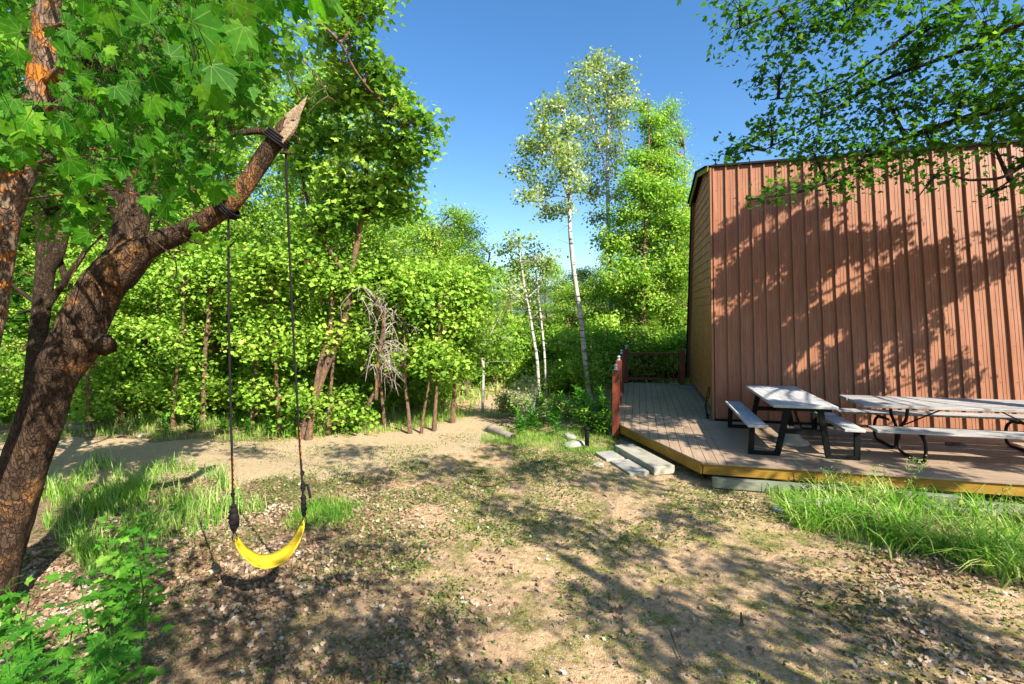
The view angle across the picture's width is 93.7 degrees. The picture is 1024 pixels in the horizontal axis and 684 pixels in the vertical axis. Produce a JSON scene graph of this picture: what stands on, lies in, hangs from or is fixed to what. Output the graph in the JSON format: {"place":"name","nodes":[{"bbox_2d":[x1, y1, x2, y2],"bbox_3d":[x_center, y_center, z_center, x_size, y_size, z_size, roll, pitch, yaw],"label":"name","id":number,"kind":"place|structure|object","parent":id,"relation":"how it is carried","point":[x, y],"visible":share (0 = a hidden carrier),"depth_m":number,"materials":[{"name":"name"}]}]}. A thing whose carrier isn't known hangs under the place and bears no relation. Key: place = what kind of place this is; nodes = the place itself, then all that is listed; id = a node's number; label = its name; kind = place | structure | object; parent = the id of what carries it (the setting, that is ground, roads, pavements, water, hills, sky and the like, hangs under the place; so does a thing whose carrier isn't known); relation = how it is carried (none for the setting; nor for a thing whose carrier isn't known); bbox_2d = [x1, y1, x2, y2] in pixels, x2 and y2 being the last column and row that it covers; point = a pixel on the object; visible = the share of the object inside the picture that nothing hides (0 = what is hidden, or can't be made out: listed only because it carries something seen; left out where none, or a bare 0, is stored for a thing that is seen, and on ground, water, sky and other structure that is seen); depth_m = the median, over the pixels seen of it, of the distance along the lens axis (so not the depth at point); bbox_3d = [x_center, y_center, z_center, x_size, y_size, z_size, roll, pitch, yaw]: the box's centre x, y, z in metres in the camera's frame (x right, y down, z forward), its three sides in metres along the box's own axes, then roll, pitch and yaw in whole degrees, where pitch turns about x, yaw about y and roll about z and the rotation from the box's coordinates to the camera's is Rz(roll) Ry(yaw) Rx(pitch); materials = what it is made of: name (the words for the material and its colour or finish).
{"place":"outdoors","nodes":[
{"label":"outdoors","id":0,"kind":"place"},
{"bbox_2d":[0,401,519,440],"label":"roadside grass","id":1,"kind":"structure","parent":0,"point":[259,422],"depth_m":10.03,"materials":[{"name":"green plant"}]},
{"bbox_2d":[0,377,552,486],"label":"path","id":2,"kind":"structure","parent":0,"point":[69,452],"depth_m":8.25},
{"bbox_2d":[358,249,477,433],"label":"maple tree","id":3,"kind":"object","parent":2,"relation":"on","point":[400,291],"visible":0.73,"depth_m":9.23,"materials":[{"name":"green plant"}]},
{"bbox_2d":[389,264,510,433],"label":"maple tree","id":4,"kind":"object","parent":2,"relation":"on","point":[468,364],"visible":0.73,"depth_m":9.31,"materials":[{"name":"green plant"}]},
{"bbox_2d":[478,306,510,411],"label":"aspen tree","id":5,"kind":"object","parent":2,"relation":"on","point":[482,397],"visible":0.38,"depth_m":11.36,"materials":[{"name":"green plant"}]},
{"bbox_2d":[489,389,520,418],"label":"shrub","id":6,"kind":"object","parent":2,"relation":"on","point":[502,401],"visible":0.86,"depth_m":10.53,"materials":[{"name":"green plant"}]},
{"bbox_2d":[4,359,692,422],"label":"woodland grass","id":7,"kind":"structure","parent":0,"point":[440,409],"depth_m":12.36,"materials":[{"name":"green plant"}]},
{"bbox_2d":[288,286,683,314],"bbox_3d":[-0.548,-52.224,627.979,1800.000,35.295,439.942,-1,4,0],"label":"hills","id":8,"kind":"structure","parent":0,"point":[547,299],"depth_m":475.50,"materials":[{"name":"green plant"}]},
{"bbox_2d":[0,314,1023,683],"bbox_3d":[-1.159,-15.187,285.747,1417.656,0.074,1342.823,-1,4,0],"label":"ground","id":9,"kind":"structure","parent":0,"point":[514,634],"depth_m":4.02,"materials":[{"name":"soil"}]},
{"bbox_2d":[0,574,54,683],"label":"maple sapling","id":10,"kind":"object","parent":9,"relation":"on","point":[7,600],"visible":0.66,"depth_m":2.63,"materials":[{"name":"green plant"}]},
{"bbox_2d":[0,347,73,423],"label":"bush","id":11,"kind":"object","parent":9,"relation":"on","point":[15,374],"visible":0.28,"depth_m":10.74,"materials":[{"name":"green plant"}]},
{"bbox_2d":[0,173,99,400],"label":"maple tree","id":12,"kind":"object","parent":9,"relation":"on","point":[26,252],"visible":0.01,"depth_m":12.21,"materials":[{"name":"green plant"}]},
{"bbox_2d":[0,596,146,683],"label":"maple sapling","id":13,"kind":"object","parent":9,"relation":"on","point":[99,655],"visible":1,"depth_m":1.94,"materials":[{"name":"green plant"}]},
{"bbox_2d":[0,206,166,412],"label":"maple tree","id":14,"kind":"object","parent":9,"relation":"on","point":[28,254],"visible":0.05,"depth_m":10.95,"materials":[{"name":"green plant"}]},
{"bbox_2d":[30,255,162,430],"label":"maple tree","id":15,"kind":"object","parent":9,"relation":"on","point":[116,332],"visible":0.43,"depth_m":10.08,"materials":[{"name":"green plant"}]},
{"bbox_2d":[43,550,174,683],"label":"maple sapling","id":16,"kind":"object","parent":9,"relation":"on","point":[104,618],"visible":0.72,"depth_m":2.49,"materials":[{"name":"green plant"}]},
{"bbox_2d":[2,70,220,391],"bbox_3d":[-5.565,-0.942,6.155,3.683,5.398,2.112,-1,4,0],"label":"maple tree","id":17,"kind":"object","parent":9,"relation":"on","point":[43,296],"visible":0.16,"depth_m":5.95,"materials":[{"name":"green plant"}]},
{"bbox_2d":[54,232,170,421],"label":"maple tree","id":18,"kind":"object","parent":9,"relation":"on","point":[134,306],"visible":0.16,"depth_m":10.80,"materials":[{"name":"green plant"}]},
{"bbox_2d":[11,183,217,409],"bbox_3d":[-9.585,-1.951,12.215,4.375,7.443,4.197,-3,4,-32],"label":"maple tree","id":19,"kind":"object","parent":9,"relation":"on","point":[161,308],"visible":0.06,"depth_m":12.11,"materials":[{"name":"green plant"}]},
{"bbox_2d":[85,505,176,674],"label":"maple sapling","id":20,"kind":"object","parent":9,"relation":"on","point":[135,531],"visible":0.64,"depth_m":3.08,"materials":[{"name":"green plant"}]},
{"bbox_2d":[71,345,207,419],"bbox_3d":[-8.848,0.958,11.543,2.525,1.801,3.060,2,4,32],"label":"bush","id":21,"kind":"object","parent":9,"relation":"on","point":[137,371],"visible":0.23,"depth_m":10.95,"materials":[{"name":"green plant"}]},
{"bbox_2d":[0,1,307,612],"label":"maple tree","id":22,"kind":"object","parent":9,"relation":"on","point":[79,340],"visible":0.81,"depth_m":3.56,"materials":[{"name":"brown plant"}]},
{"bbox_2d":[215,126,311,568],"bbox_3d":[-1.886,0.073,3.627,0.595,3.302,0.268,-1,4,-7],"label":"rope swing","id":23,"kind":"object","parent":22,"relation":"hanging from","point":[271,560],"visible":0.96,"depth_m":3.61,"materials":[{"name":"yellow plastic"}]},
{"bbox_2d":[37,447,273,576],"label":"tall grass","id":24,"kind":"structure","parent":9,"relation":"on","point":[125,491],"depth_m":5.79,"materials":[{"name":"green plant"}]},
{"bbox_2d":[105,344,233,412],"bbox_3d":[-8.344,0.906,11.889,2.834,1.859,2.338,-1,4,-1],"label":"bush","id":25,"kind":"object","parent":9,"relation":"on","point":[164,370],"visible":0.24,"depth_m":11.58,"materials":[{"name":"green plant"}]},
{"bbox_2d":[114,244,243,426],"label":"maple tree","id":26,"kind":"object","parent":9,"relation":"on","point":[172,338],"visible":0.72,"depth_m":10.04,"materials":[{"name":"green plant"}]},
{"bbox_2d":[0,0,359,345],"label":"maple tree","id":27,"kind":"object","parent":9,"relation":"on","point":[199,63],"visible":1,"depth_m":1.48,"materials":[{"name":"green plant"}]},
{"bbox_2d":[141,174,256,358],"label":"maple tree","id":28,"kind":"object","parent":9,"relation":"on","point":[180,259],"visible":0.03,"depth_m":13.37,"materials":[{"name":"green plant"}]},
{"bbox_2d":[169,342,251,407],"bbox_3d":[-7.046,0.907,11.720,2.438,1.850,2.955,0,4,3],"label":"bush","id":29,"kind":"object","parent":9,"relation":"on","point":[222,368],"visible":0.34,"depth_m":11.23,"materials":[{"name":"green plant"}]},
{"bbox_2d":[148,212,274,423],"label":"maple tree","id":30,"kind":"object","parent":9,"relation":"on","point":[196,385],"visible":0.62,"depth_m":10.34,"materials":[{"name":"green plant"}]},
{"bbox_2d":[93,94,351,411],"bbox_3d":[-6.993,-2.530,11.774,5.490,8.632,5.233,-3,4,-32],"label":"maple tree","id":31,"kind":"object","parent":9,"relation":"on","point":[144,287],"visible":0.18,"depth_m":11.22,"materials":[{"name":"green plant"}]},
{"bbox_2d":[163,237,290,351],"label":"maple tree","id":32,"kind":"object","parent":9,"relation":"on","point":[220,344],"visible":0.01,"depth_m":12.77,"materials":[{"name":"green plant"}]},
{"bbox_2d":[213,348,297,414],"bbox_3d":[-5.986,0.954,11.315,2.067,1.775,2.506,0,4,4],"label":"bush","id":33,"kind":"object","parent":9,"relation":"on","point":[246,367],"visible":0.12,"depth_m":10.86,"materials":[{"name":"green plant"}]},
{"bbox_2d":[193,68,320,349],"bbox_3d":[-6.543,-2.708,12.389,3.696,8.897,3.788,0,4,13],"label":"maple tree","id":34,"kind":"object","parent":9,"relation":"on","point":[271,87],"visible":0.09,"depth_m":12.17,"materials":[{"name":"green plant"}]},
{"bbox_2d":[202,226,327,434],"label":"maple tree","id":35,"kind":"object","parent":9,"relation":"on","point":[242,290],"visible":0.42,"depth_m":9.44,"materials":[{"name":"green plant"}]},
{"bbox_2d":[205,224,331,436],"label":"maple tree","id":36,"kind":"object","parent":9,"relation":"on","point":[284,284],"visible":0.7,"depth_m":9.16,"materials":[{"name":"green plant"}]},
{"bbox_2d":[223,336,343,422],"bbox_3d":[-5.383,0.814,11.419,2.451,2.064,2.971,-3,4,-38],"label":"bush","id":37,"kind":"object","parent":9,"relation":"on","point":[283,374],"visible":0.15,"depth_m":10.71,"materials":[{"name":"green plant"}]},
{"bbox_2d":[241,232,388,440],"bbox_3d":[-3.612,-0.070,9.157,2.556,3.898,2.186,-1,4,0],"label":"maple tree","id":38,"kind":"object","parent":9,"relation":"on","point":[327,337],"visible":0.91,"depth_m":8.92,"materials":[{"name":"green plant"}]},
{"bbox_2d":[280,490,368,532],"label":"grass tuft","id":39,"kind":"object","parent":9,"relation":"on","point":[322,504],"visible":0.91,"depth_m":5.63,"materials":[{"name":"green plant"}]},
{"bbox_2d":[288,355,371,410],"bbox_3d":[-4.265,0.974,11.317,1.963,1.687,2.379,-4,5,-42],"label":"bush","id":40,"kind":"object","parent":9,"relation":"on","point":[338,373],"visible":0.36,"depth_m":11.10,"materials":[{"name":"green plant"}]},
{"bbox_2d":[230,45,446,383],"bbox_3d":[-4.296,-2.622,11.669,5.301,8.774,5.054,3,5,44],"label":"maple tree","id":41,"kind":"object","parent":9,"relation":"on","point":[301,195],"visible":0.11,"depth_m":11.32,"materials":[{"name":"green plant"}]},
{"bbox_2d":[285,230,393,352],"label":"maple tree","id":42,"kind":"object","parent":9,"relation":"on","point":[303,314],"visible":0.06,"depth_m":13.32,"materials":[{"name":"green plant"}]},
{"bbox_2d":[294,236,403,435],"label":"maple tree","id":43,"kind":"object","parent":9,"relation":"on","point":[353,416],"visible":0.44,"depth_m":9.29,"materials":[{"name":"green plant"}]},
{"bbox_2d":[253,0,455,439],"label":"maple tree","id":44,"kind":"object","parent":9,"relation":"on","point":[403,146],"visible":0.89,"depth_m":8.15,"materials":[{"name":"green plant"}]},
{"bbox_2d":[324,370,393,411],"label":"bush","id":45,"kind":"object","parent":9,"relation":"on","point":[369,381],"visible":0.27,"depth_m":11.51,"materials":[{"name":"green plant"}]},
{"bbox_2d":[311,210,411,379],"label":"maple tree","id":46,"kind":"object","parent":9,"relation":"on","point":[370,228],"visible":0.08,"depth_m":12.54,"materials":[{"name":"green plant"}]},
{"bbox_2d":[332,241,422,428],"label":"maple tree","id":47,"kind":"object","parent":9,"relation":"on","point":[384,261],"visible":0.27,"depth_m":9.70,"materials":[{"name":"green plant"}]},
{"bbox_2d":[339,285,418,430],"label":"dead tree","id":48,"kind":"object","parent":9,"relation":"on","point":[380,349],"visible":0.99,"depth_m":8.82,"materials":[{"name":"grey wood"}]},
{"bbox_2d":[358,171,423,388],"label":"maple tree","id":49,"kind":"object","parent":9,"relation":"on","point":[394,232],"visible":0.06,"depth_m":13.42,"materials":[{"name":"green plant"}]},
{"bbox_2d":[351,356,440,411],"bbox_3d":[-2.895,0.958,11.920,2.576,1.606,2.125,3,5,44],"label":"bush","id":50,"kind":"object","parent":9,"relation":"on","point":[394,396],"visible":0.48,"depth_m":11.58,"materials":[{"name":"green plant"}]},
{"bbox_2d":[387,209,481,395],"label":"maple tree","id":51,"kind":"object","parent":9,"relation":"on","point":[428,227],"visible":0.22,"depth_m":12.75,"materials":[{"name":"green plant"}]},
{"bbox_2d":[408,361,476,411],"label":"bush","id":52,"kind":"object","parent":9,"relation":"on","point":[445,391],"visible":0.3,"depth_m":11.95,"materials":[{"name":"green plant"}]},
{"bbox_2d":[393,261,511,431],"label":"maple tree","id":53,"kind":"object","parent":9,"relation":"on","point":[472,324],"visible":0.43,"depth_m":9.44,"materials":[{"name":"green plant"}]},
{"bbox_2d":[403,250,527,422],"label":"maple tree","id":54,"kind":"object","parent":9,"relation":"on","point":[478,351],"visible":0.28,"depth_m":10.03,"materials":[{"name":"green plant"}]},
{"bbox_2d":[415,202,519,395],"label":"maple tree","id":55,"kind":"object","parent":9,"relation":"on","point":[463,218],"visible":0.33,"depth_m":13.38,"materials":[{"name":"green plant"}]},
{"bbox_2d":[445,208,494,381],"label":"maple tree","id":56,"kind":"object","parent":9,"relation":"on","point":[469,247],"visible":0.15,"depth_m":13.96,"materials":[{"name":"green plant"}]},
{"bbox_2d":[459,309,528,374],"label":"bush","id":57,"kind":"object","parent":9,"relation":"on","point":[510,319],"visible":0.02,"depth_m":17.20,"materials":[{"name":"green plant"}]},
{"bbox_2d":[486,425,516,440],"bbox_3d":[-0.213,1.731,9.126,0.162,0.162,0.885,-3,4,-32],"label":"log","id":58,"kind":"object","parent":9,"relation":"on","point":[498,431],"visible":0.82,"depth_m":9.03,"materials":[{"name":"grey wood"}]},
{"bbox_2d":[472,330,531,381],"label":"bush","id":59,"kind":"object","parent":9,"relation":"on","point":[501,364],"visible":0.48,"depth_m":15.58,"materials":[{"name":"green plant"}]},
{"bbox_2d":[480,264,530,376],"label":"maple tree","id":60,"kind":"object","parent":9,"relation":"on","point":[503,314],"visible":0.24,"depth_m":17.01,"materials":[{"name":"green plant"}]},
{"bbox_2d":[0,432,1023,683],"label":"ground cover","id":61,"kind":"object","parent":9,"relation":"on","point":[502,476],"visible":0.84,"depth_m":5.14,"materials":[{"name":"brown plant"}]},
{"bbox_2d":[0,475,1023,683],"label":"fallen leaves","id":62,"kind":"object","parent":9,"relation":"on","point":[200,571],"depth_m":4.08,"materials":[{"name":"brown plant"}]},
{"bbox_2d":[490,261,549,329],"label":"maple tree","id":63,"kind":"object","parent":9,"relation":"on","point":[534,295],"visible":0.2,"depth_m":20.61,"materials":[{"name":"green plant"}]},
{"bbox_2d":[484,229,562,397],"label":"aspen tree","id":64,"kind":"object","parent":9,"relation":"on","point":[522,276],"visible":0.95,"depth_m":12.82,"materials":[{"name":"green plant"}]},
{"bbox_2d":[491,324,557,373],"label":"bush","id":65,"kind":"object","parent":9,"relation":"on","point":[528,358],"visible":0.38,"depth_m":17.16,"materials":[{"name":"green plant"}]},
{"bbox_2d":[501,365,549,422],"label":"shrub","id":66,"kind":"object","parent":9,"relation":"on","point":[529,382],"visible":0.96,"depth_m":9.93,"materials":[{"name":"green plant"}]},
{"bbox_2d":[505,318,557,374],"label":"bush","id":67,"kind":"object","parent":9,"relation":"on","point":[529,331],"visible":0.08,"depth_m":17.67,"materials":[{"name":"green plant"}]},
{"bbox_2d":[521,236,568,396],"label":"aspen tree","id":68,"kind":"object","parent":9,"relation":"on","point":[543,260],"visible":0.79,"depth_m":13.18,"materials":[{"name":"green plant"}]},
{"bbox_2d":[522,359,574,390],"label":"bush","id":69,"kind":"object","parent":9,"relation":"on","point":[541,368],"visible":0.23,"depth_m":14.17,"materials":[{"name":"green plant"}]},
{"bbox_2d":[498,89,600,400],"bbox_3d":[0.972,-2.431,12.461,2.616,8.164,1.792,-1,4,0],"label":"aspen tree","id":70,"kind":"object","parent":9,"relation":"on","point":[567,153],"visible":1,"depth_m":12.20,"materials":[{"name":"green plant"}]},
{"bbox_2d":[479,424,623,453],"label":"short grass","id":71,"kind":"structure","parent":9,"relation":"on","point":[568,430],"depth_m":8.78,"materials":[{"name":"green plant"}]},
{"bbox_2d":[531,257,574,324],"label":"maple tree","id":72,"kind":"object","parent":9,"relation":"on","point":[555,276],"visible":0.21,"depth_m":25.19,"materials":[{"name":"green plant"}]},
{"bbox_2d":[526,316,602,369],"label":"bush","id":73,"kind":"object","parent":9,"relation":"on","point":[548,345],"visible":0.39,"depth_m":16.40,"materials":[{"name":"green plant"}]},
{"bbox_2d":[541,360,600,393],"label":"bush","id":74,"kind":"object","parent":9,"relation":"on","point":[557,383],"visible":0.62,"depth_m":13.42,"materials":[{"name":"green plant"}]},
{"bbox_2d":[530,280,619,351],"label":"maple tree","id":75,"kind":"object","parent":9,"relation":"on","point":[568,293],"visible":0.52,"depth_m":16.95,"materials":[{"name":"green plant"}]},
{"bbox_2d":[539,265,619,324],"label":"maple tree","id":76,"kind":"object","parent":9,"relation":"on","point":[581,274],"visible":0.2,"depth_m":20.11,"materials":[{"name":"green plant"}]},
{"bbox_2d":[559,345,614,395],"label":"shrub","id":77,"kind":"object","parent":9,"relation":"on","point":[577,372],"visible":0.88,"depth_m":12.74,"materials":[{"name":"green plant"}]},
{"bbox_2d":[545,325,640,388],"bbox_3d":[2.498,0.507,14.697,2.983,2.116,2.461,1,4,24],"label":"bush","id":78,"kind":"object","parent":9,"relation":"on","point":[603,348],"visible":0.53,"depth_m":14.49,"materials":[{"name":"green plant"}]},
{"bbox_2d":[565,403,622,434],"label":"shrub","id":79,"kind":"object","parent":9,"relation":"on","point":[602,423],"visible":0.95,"depth_m":9.27,"materials":[{"name":"green plant"}]},
{"bbox_2d":[556,46,649,311],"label":"aspen tree","id":80,"kind":"object","parent":9,"relation":"on","point":[620,100],"visible":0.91,"depth_m":18.48,"materials":[{"name":"green plant"}]},
{"bbox_2d":[595,451,624,461],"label":"paving slab","id":81,"kind":"structure","parent":9,"relation":"on","point":[606,456],"depth_m":7.69,"materials":[{"name":"grey concrete"}]},
{"bbox_2d":[587,322,662,382],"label":"bush","id":82,"kind":"object","parent":9,"relation":"on","point":[633,346],"visible":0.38,"depth_m":15.49,"materials":[{"name":"green plant"}]},
{"bbox_2d":[610,459,648,475],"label":"paving slab","id":83,"kind":"structure","parent":9,"relation":"on","point":[631,468],"depth_m":7.09,"materials":[{"name":"grey concrete"}]},
{"bbox_2d":[606,250,655,332],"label":"maple tree","id":84,"kind":"object","parent":9,"relation":"on","point":[623,303],"visible":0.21,"depth_m":17.79,"materials":[{"name":"green plant"}]},
{"bbox_2d":[570,95,693,380],"bbox_3d":[4.292,-3.535,16.860,5.522,10.423,3.451,-1,4,-13],"label":"maple tree","id":85,"kind":"object","parent":9,"relation":"on","point":[641,189],"visible":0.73,"depth_m":16.60,"materials":[{"name":"green plant"}]},
{"bbox_2d":[599,203,689,335],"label":"maple tree","id":86,"kind":"object","parent":9,"relation":"on","point":[651,213],"visible":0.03,"depth_m":18.93,"materials":[{"name":"green plant"}]},
{"bbox_2d":[615,444,674,475],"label":"step block","id":87,"kind":"structure","parent":9,"relation":"on","point":[652,464],"depth_m":7.29,"materials":[{"name":"concrete"}]},
{"bbox_2d":[627,301,665,354],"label":"maple tree","id":88,"kind":"object","parent":9,"relation":"on","point":[651,319],"visible":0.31,"depth_m":16.93,"materials":[{"name":"green plant"}]},
{"bbox_2d":[617,336,679,380],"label":"bush","id":89,"kind":"object","parent":9,"relation":"on","point":[657,349],"visible":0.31,"depth_m":15.81,"materials":[{"name":"green plant"}]},
{"bbox_2d":[623,92,702,370],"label":"maple tree","id":90,"kind":"object","parent":9,"relation":"on","point":[670,111],"visible":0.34,"depth_m":17.09,"materials":[{"name":"green plant"}]},
{"bbox_2d":[640,320,686,377],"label":"bush","id":91,"kind":"object","parent":9,"relation":"on","point":[677,340],"visible":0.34,"depth_m":15.56,"materials":[{"name":"green plant"}]},
{"bbox_2d":[648,235,689,334],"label":"maple tree","id":92,"kind":"object","parent":9,"relation":"on","point":[684,298],"visible":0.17,"depth_m":16.76,"materials":[{"name":"green plant"}]},
{"bbox_2d":[612,345,1023,496],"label":"deck","id":93,"kind":"structure","parent":9,"relation":"on","point":[688,445],"depth_m":7.13,"materials":[{"name":"brown wood"}]},
{"bbox_2d":[774,426,809,446],"bbox_3d":[4.344,1.439,7.457,0.480,0.260,0.480,-1,4,0],"label":"umbrella base","id":94,"kind":"object","parent":93,"relation":"on","point":[794,440],"visible":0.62,"depth_m":7.33,"materials":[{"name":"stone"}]},
{"bbox_2d":[725,385,865,460],"bbox_3d":[4.297,1.194,7.547,1.450,0.740,1.880,0,4,15],"label":"picnic table","id":95,"kind":"object","parent":93,"relation":"on","point":[787,400],"visible":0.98,"depth_m":6.88,"materials":[{"name":"grey wood"}]},
{"bbox_2d":[834,395,1023,463],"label":"picnic table","id":96,"kind":"object","parent":93,"relation":"on","point":[959,404],"visible":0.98,"depth_m":6.74,"materials":[{"name":"grey wood"}]},
{"bbox_2d":[711,476,959,506],"bbox_3d":[3.989,1.884,6.072,2.720,0.130,0.090,0,4,15],"label":"landscape timber","id":97,"kind":"object","parent":9,"relation":"on","point":[738,484],"visible":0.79,"depth_m":6.21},
{"bbox_2d":[677,0,1023,234],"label":"maple tree","id":98,"kind":"object","parent":9,"relation":"on","point":[985,107],"visible":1,"depth_m":5.68,"materials":[{"name":"green plant"}]},
{"bbox_2d":[685,139,1023,431],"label":"cabin","id":99,"kind":"object","parent":9,"relation":"on","point":[892,289],"visible":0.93,"depth_m":8.64,"materials":[{"name":"brown wood"}]},
{"bbox_2d":[963,499,1023,510],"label":"landscape timber","id":100,"kind":"object","parent":9,"relation":"on","point":[1002,504],"visible":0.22,"depth_m":5.55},
{"bbox_2d":[7,0,1023,293],"label":"sky","id":101,"kind":"structure","parent":0,"point":[482,63],"materials":[{"name":"blue"}]},
{"bbox_2d":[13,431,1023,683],"bbox_3d":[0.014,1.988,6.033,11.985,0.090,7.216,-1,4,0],"label":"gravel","id":102,"kind":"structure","parent":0,"point":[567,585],"depth_m":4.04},
{"bbox_2d":[760,462,1023,591],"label":"tall grass","id":103,"kind":"structure","parent":0,"point":[894,525],"depth_m":5.04,"materials":[{"name":"green plant"}]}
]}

